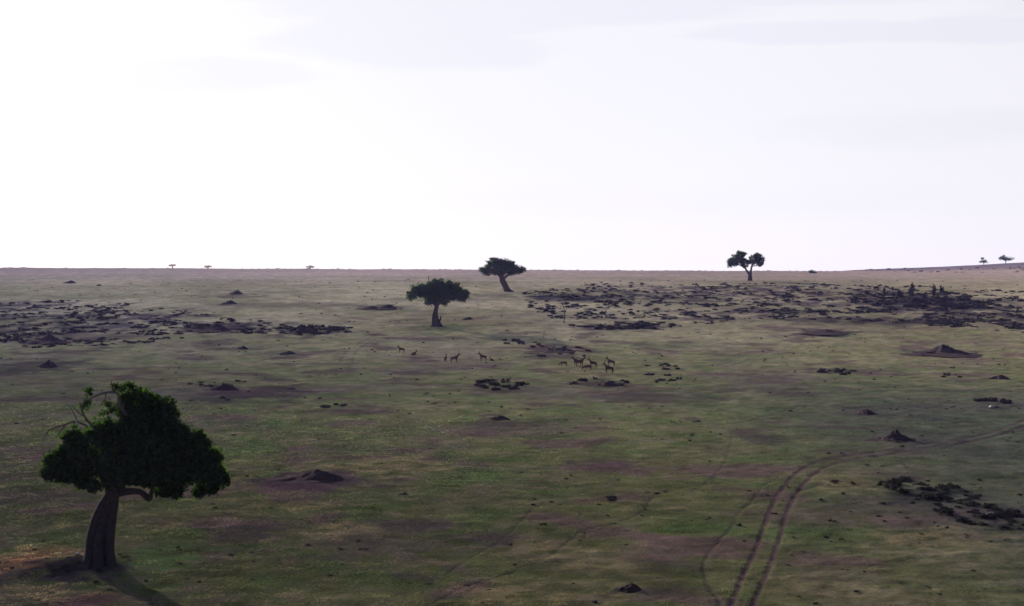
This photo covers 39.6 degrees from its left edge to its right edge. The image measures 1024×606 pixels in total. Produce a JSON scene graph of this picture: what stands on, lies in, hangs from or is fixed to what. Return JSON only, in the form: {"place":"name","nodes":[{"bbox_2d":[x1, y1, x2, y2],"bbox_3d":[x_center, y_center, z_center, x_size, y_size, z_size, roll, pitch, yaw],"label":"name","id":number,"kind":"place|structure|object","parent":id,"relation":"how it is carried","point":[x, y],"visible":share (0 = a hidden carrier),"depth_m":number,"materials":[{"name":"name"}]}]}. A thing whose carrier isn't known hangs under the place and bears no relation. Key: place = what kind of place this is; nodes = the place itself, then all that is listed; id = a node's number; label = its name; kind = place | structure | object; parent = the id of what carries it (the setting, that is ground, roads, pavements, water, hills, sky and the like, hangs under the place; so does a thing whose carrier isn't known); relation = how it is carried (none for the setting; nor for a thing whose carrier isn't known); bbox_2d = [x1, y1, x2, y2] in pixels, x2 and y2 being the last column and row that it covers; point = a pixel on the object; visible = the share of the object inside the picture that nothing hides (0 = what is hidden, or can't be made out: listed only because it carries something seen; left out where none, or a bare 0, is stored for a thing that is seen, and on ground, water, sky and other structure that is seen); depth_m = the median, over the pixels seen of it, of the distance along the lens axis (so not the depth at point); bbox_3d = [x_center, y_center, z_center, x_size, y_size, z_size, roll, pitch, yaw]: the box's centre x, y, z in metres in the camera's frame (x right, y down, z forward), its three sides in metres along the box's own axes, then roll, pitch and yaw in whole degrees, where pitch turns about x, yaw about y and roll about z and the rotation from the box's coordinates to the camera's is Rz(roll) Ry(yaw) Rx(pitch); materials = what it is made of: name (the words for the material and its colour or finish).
{"place":"outdoors","nodes":[
{"label":"outdoors","id":0,"kind":"place"},
{"bbox_2d":[0,262,1023,605],"bbox_3d":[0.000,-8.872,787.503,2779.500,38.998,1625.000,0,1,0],"label":"ground","id":1,"kind":"structure","parent":0,"point":[788,376],"depth_m":152.48,"materials":[{"name":"green plant"}]},
{"bbox_2d":[19,334,70,343],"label":"termite mound","id":2,"kind":"object","parent":1,"relation":"on","point":[48,338],"visible":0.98,"depth_m":291.95,"materials":[{"name":"soil"}]},
{"bbox_2d":[37,360,58,367],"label":"termite mound","id":3,"kind":"object","parent":1,"relation":"on","point":[48,364],"visible":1,"depth_m":239.90,"materials":[{"name":"soil"}]},
{"bbox_2d":[60,563,70,567],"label":"bush","id":4,"kind":"object","parent":1,"relation":"on","point":[64,565],"visible":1,"depth_m":74.91,"materials":[{"name":"green plant"}]},
{"bbox_2d":[72,560,83,564],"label":"bush","id":5,"kind":"object","parent":1,"relation":"on","point":[78,562],"visible":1,"depth_m":75.47,"materials":[{"name":"green plant"}]},
{"bbox_2d":[92,568,103,572],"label":"bush","id":6,"kind":"object","parent":1,"relation":"on","point":[99,569],"visible":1,"depth_m":74.50,"materials":[{"name":"green plant"}]},
{"bbox_2d":[39,381,235,567],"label":"savanna tree","id":7,"kind":"object","parent":1,"relation":"on","point":[151,443],"visible":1,"depth_m":75.49,"materials":[{"name":"green plant"}]},
{"bbox_2d":[186,323,232,331],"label":"termite mound","id":8,"kind":"object","parent":1,"relation":"on","point":[214,327],"visible":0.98,"depth_m":318.60,"materials":[{"name":"soil"}]},
{"bbox_2d":[202,383,239,390],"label":"termite mound","id":9,"kind":"object","parent":1,"relation":"on","point":[224,387],"visible":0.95,"depth_m":195.74,"materials":[{"name":"soil"}]},
{"bbox_2d":[216,300,237,304],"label":"termite mound","id":10,"kind":"object","parent":1,"relation":"on","point":[228,302],"visible":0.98,"depth_m":387.00,"materials":[{"name":"soil"}]},
{"bbox_2d":[229,290,242,294],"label":"termite mound","id":11,"kind":"object","parent":1,"relation":"on","point":[237,292],"visible":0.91,"depth_m":423.07,"materials":[{"name":"soil"}]},
{"bbox_2d":[277,351,295,355],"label":"termite mound","id":12,"kind":"object","parent":1,"relation":"on","point":[288,353],"visible":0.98,"depth_m":266.62,"materials":[{"name":"soil"}]},
{"bbox_2d":[263,469,358,487],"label":"termite mound","id":13,"kind":"object","parent":1,"relation":"on","point":[313,477],"visible":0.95,"depth_m":109.58,"materials":[{"name":"soil"}]},
{"bbox_2d":[361,306,376,308],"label":"termite mound","id":14,"kind":"object","parent":1,"relation":"on","point":[372,307],"visible":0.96,"depth_m":373.85,"materials":[{"name":"soil"}]},
{"bbox_2d":[377,304,396,308],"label":"termite mound","id":15,"kind":"object","parent":1,"relation":"on","point":[389,306],"visible":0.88,"depth_m":374.55,"materials":[{"name":"soil"}]},
{"bbox_2d":[405,276,470,326],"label":"savanna tree","id":16,"kind":"object","parent":1,"relation":"on","point":[434,291],"visible":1,"depth_m":328.60,"materials":[{"name":"green plant"}]},
{"bbox_2d":[450,352,459,362],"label":"antelope","id":17,"kind":"object","parent":1,"relation":"on","point":[454,357],"visible":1,"depth_m":247.99},
{"bbox_2d":[491,387,500,390],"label":"bush","id":18,"kind":"object","parent":1,"relation":"on","point":[495,388],"visible":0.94,"depth_m":194.60,"materials":[{"name":"green plant"}]},
{"bbox_2d":[489,415,509,420],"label":"termite mound","id":19,"kind":"object","parent":1,"relation":"on","point":[499,418],"visible":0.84,"depth_m":156.82,"materials":[{"name":"soil"}]},
{"bbox_2d":[478,256,526,291],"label":"savanna tree","id":20,"kind":"object","parent":1,"relation":"on","point":[500,267],"visible":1,"depth_m":435.74,"materials":[{"name":"green plant"}]},
{"bbox_2d":[500,378,509,382],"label":"bush","id":21,"kind":"object","parent":1,"relation":"on","point":[504,381],"visible":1,"depth_m":207.88,"materials":[{"name":"green plant"}]},
{"bbox_2d":[0,267,1023,603],"bbox_3d":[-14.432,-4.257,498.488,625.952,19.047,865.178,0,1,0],"label":"scrub","id":22,"kind":"object","parent":1,"relation":"on","point":[652,325],"visible":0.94,"depth_m":353.76,"materials":[{"name":"green plant"}]},
{"bbox_2d":[532,348,584,352],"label":"termite mound","id":23,"kind":"object","parent":1,"relation":"on","point":[560,350],"visible":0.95,"depth_m":271.90,"materials":[{"name":"soil"}]},
{"bbox_2d":[575,354,585,366],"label":"antelope","id":24,"kind":"object","parent":1,"relation":"on","point":[580,361],"visible":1,"depth_m":240.72},
{"bbox_2d":[339,331,823,605],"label":"footpath","id":25,"kind":"structure","parent":1,"relation":"on","point":[704,571],"depth_m":90.66,"materials":[{"name":"brown soil"}]},
{"bbox_2d":[602,361,613,372],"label":"antelope","id":26,"kind":"object","parent":1,"relation":"on","point":[608,367],"visible":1,"depth_m":225.70},
{"bbox_2d":[606,355,614,365],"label":"antelope","id":27,"kind":"object","parent":1,"relation":"on","point":[611,361],"visible":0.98,"depth_m":239.76},
{"bbox_2d":[594,381,627,387],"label":"termite mound","id":28,"kind":"object","parent":1,"relation":"on","point":[608,384],"visible":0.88,"depth_m":201.62,"materials":[{"name":"soil"}]},
{"bbox_2d":[611,582,641,592],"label":"termite mound","id":29,"kind":"object","parent":1,"relation":"on","point":[631,587],"visible":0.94,"depth_m":70.98,"materials":[{"name":"soil"}]},
{"bbox_2d":[726,250,765,280],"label":"forked tree","id":30,"kind":"object","parent":1,"relation":"on","point":[738,258],"visible":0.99,"depth_m":511.54,"materials":[{"name":"green plant"}]},
{"bbox_2d":[791,329,847,334],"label":"termite mound","id":31,"kind":"object","parent":1,"relation":"on","point":[825,332],"visible":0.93,"depth_m":311.60,"materials":[{"name":"soil"}]},
{"bbox_2d":[833,368,842,371],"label":"bush","id":32,"kind":"object","parent":1,"relation":"on","point":[836,370],"visible":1,"depth_m":229.30,"materials":[{"name":"green plant"}]},
{"bbox_2d":[857,409,875,415],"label":"termite mound","id":33,"kind":"object","parent":1,"relation":"on","point":[866,412],"visible":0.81,"depth_m":162.17,"materials":[{"name":"soil"}]},
{"bbox_2d":[882,284,885,297],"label":"tall bush","id":34,"kind":"object","parent":1,"relation":"on","point":[884,291],"visible":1,"depth_m":394.02,"materials":[{"name":"green plant"}]},
{"bbox_2d":[865,429,915,442],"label":"termite mound","id":35,"kind":"object","parent":1,"relation":"on","point":[896,436],"visible":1,"depth_m":136.65,"materials":[{"name":"soil"}]},
{"bbox_2d":[883,482,901,488],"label":"bush","id":36,"kind":"object","parent":1,"relation":"on","point":[894,485],"visible":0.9,"depth_m":105.26,"materials":[{"name":"green plant"}]},
{"bbox_2d":[889,480,902,484],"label":"bush","id":37,"kind":"object","parent":1,"relation":"on","point":[899,481],"visible":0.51,"depth_m":107.54,"materials":[{"name":"green plant"}]},
{"bbox_2d":[896,290,903,299],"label":"tall bush","id":38,"kind":"object","parent":1,"relation":"on","point":[900,294],"visible":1,"depth_m":390.28,"materials":[{"name":"green plant"}]},
{"bbox_2d":[897,488,909,494],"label":"bush","id":39,"kind":"object","parent":1,"relation":"on","point":[902,490],"visible":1,"depth_m":102.78,"materials":[{"name":"green plant"}]},
{"bbox_2d":[908,284,914,296],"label":"tall bush","id":40,"kind":"object","parent":1,"relation":"on","point":[911,290],"visible":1,"depth_m":389.72,"materials":[{"name":"green plant"}]},
{"bbox_2d":[917,302,927,307],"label":"bush","id":41,"kind":"object","parent":1,"relation":"on","point":[921,305],"visible":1,"depth_m":375.63,"materials":[{"name":"green plant"}]},
{"bbox_2d":[917,485,931,490],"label":"bush","id":42,"kind":"object","parent":1,"relation":"on","point":[922,488],"visible":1,"depth_m":104.70,"materials":[{"name":"green plant"}]},
{"bbox_2d":[921,494,941,500],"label":"bush","id":43,"kind":"object","parent":1,"relation":"on","point":[928,496],"visible":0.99,"depth_m":100.29,"materials":[{"name":"green plant"}]},
{"bbox_2d":[926,486,939,491],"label":"bush","id":44,"kind":"object","parent":1,"relation":"on","point":[935,488],"visible":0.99,"depth_m":104.35,"materials":[{"name":"green plant"}]},
{"bbox_2d":[932,284,935,295],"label":"tall bush","id":45,"kind":"object","parent":1,"relation":"on","point":[934,291],"visible":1,"depth_m":394.27,"materials":[{"name":"green plant"}]},
{"bbox_2d":[932,506,947,511],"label":"bush","id":46,"kind":"object","parent":1,"relation":"on","point":[934,509],"visible":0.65,"depth_m":94.98,"materials":[{"name":"green plant"}]},
{"bbox_2d":[900,344,981,356],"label":"termite mound","id":47,"kind":"object","parent":1,"relation":"on","point":[942,350],"visible":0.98,"depth_m":265.74,"materials":[{"name":"soil"}]},
{"bbox_2d":[939,285,944,293],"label":"tall bush","id":48,"kind":"object","parent":1,"relation":"on","point":[941,289],"visible":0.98,"depth_m":412.84,"materials":[{"name":"green plant"}]},
{"bbox_2d":[938,483,949,490],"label":"bush","id":49,"kind":"object","parent":1,"relation":"on","point":[943,487],"visible":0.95,"depth_m":104.63,"materials":[{"name":"green plant"}]},
{"bbox_2d":[939,303,951,306],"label":"bush","id":50,"kind":"object","parent":1,"relation":"on","point":[944,305],"visible":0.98,"depth_m":375.41,"materials":[{"name":"green plant"}]},
{"bbox_2d":[940,495,953,499],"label":"bush","id":51,"kind":"object","parent":1,"relation":"on","point":[945,497],"visible":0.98,"depth_m":100.07,"materials":[{"name":"green plant"}]},
{"bbox_2d":[939,507,955,514],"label":"bush","id":52,"kind":"object","parent":1,"relation":"on","point":[948,511],"visible":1,"depth_m":93.83,"materials":[{"name":"green plant"}]},
{"bbox_2d":[945,482,957,488],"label":"bush","id":53,"kind":"object","parent":1,"relation":"on","point":[951,486],"visible":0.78,"depth_m":105.17,"materials":[{"name":"green plant"}]},
{"bbox_2d":[955,517,971,522],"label":"bush","id":54,"kind":"object","parent":1,"relation":"on","point":[959,519],"visible":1,"depth_m":91.51,"materials":[{"name":"green plant"}]},
{"bbox_2d":[963,496,973,500],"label":"bush","id":55,"kind":"object","parent":1,"relation":"on","point":[968,499],"visible":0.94,"depth_m":100.01,"materials":[{"name":"green plant"}]},
{"bbox_2d":[964,509,980,513],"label":"bush","id":56,"kind":"object","parent":1,"relation":"on","point":[974,511],"visible":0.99,"depth_m":94.81,"materials":[{"name":"green plant"}]},
{"bbox_2d":[966,501,982,505],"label":"bush","id":57,"kind":"object","parent":1,"relation":"on","point":[973,502],"visible":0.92,"depth_m":97.93,"materials":[{"name":"green plant"}]},
{"bbox_2d":[971,514,984,518],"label":"bush","id":58,"kind":"object","parent":1,"relation":"on","point":[980,516],"visible":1,"depth_m":92.83,"materials":[{"name":"green plant"}]},
{"bbox_2d":[978,521,989,525],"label":"bush","id":59,"kind":"object","parent":1,"relation":"on","point":[984,524],"visible":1,"depth_m":90.11,"materials":[{"name":"green plant"}]},
{"bbox_2d":[979,513,995,519],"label":"bush","id":60,"kind":"object","parent":1,"relation":"on","point":[990,516],"visible":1,"depth_m":92.66,"materials":[{"name":"green plant"}]},
{"bbox_2d":[983,505,993,508],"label":"bush","id":61,"kind":"object","parent":1,"relation":"on","point":[987,506],"visible":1,"depth_m":96.86,"materials":[{"name":"green plant"}]},
{"bbox_2d":[987,375,1009,379],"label":"termite mound","id":62,"kind":"object","parent":1,"relation":"on","point":[1000,377],"visible":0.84,"depth_m":216.07,"materials":[{"name":"soil"}]},
{"bbox_2d":[993,508,1010,514],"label":"bush","id":63,"kind":"object","parent":1,"relation":"on","point":[1000,509],"visible":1,"depth_m":93.92,"materials":[{"name":"green plant"}]},
{"bbox_2d":[997,524,1008,528],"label":"bush","id":64,"kind":"object","parent":1,"relation":"on","point":[1003,526],"visible":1,"depth_m":89.27,"materials":[{"name":"green plant"}]},
{"bbox_2d":[998,512,1009,517],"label":"bush","id":65,"kind":"object","parent":1,"relation":"on","point":[1001,515],"visible":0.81,"depth_m":93.01,"materials":[{"name":"green plant"}]},
{"bbox_2d":[1000,399,1011,403],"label":"bush","id":66,"kind":"object","parent":1,"relation":"on","point":[1005,401],"visible":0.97,"depth_m":176.37,"materials":[{"name":"green plant"}]},
{"bbox_2d":[998,255,1014,262],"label":"acacia tree","id":67,"kind":"object","parent":1,"relation":"on","point":[1004,258],"visible":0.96,"depth_m":948.86,"materials":[{"name":"green plant"}]},
{"bbox_2d":[1003,516,1016,521],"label":"bush","id":68,"kind":"object","parent":1,"relation":"on","point":[1010,519],"visible":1,"depth_m":91.31,"materials":[{"name":"green plant"}]},
{"bbox_2d":[1011,512,1019,517],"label":"bush","id":69,"kind":"object","parent":1,"relation":"on","point":[1014,514],"visible":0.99,"depth_m":93.12,"materials":[{"name":"green plant"}]},
{"bbox_2d":[0,0,1023,270],"label":"sky","id":70,"kind":"structure","parent":0,"point":[637,135],"materials":[{"name":"white"}]},
{"bbox_2d":[728,420,1023,605],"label":"dirt track","id":71,"kind":"structure","parent":0,"point":[744,572],"depth_m":94.97,"materials":[{"name":"brown soil"}]}
]}

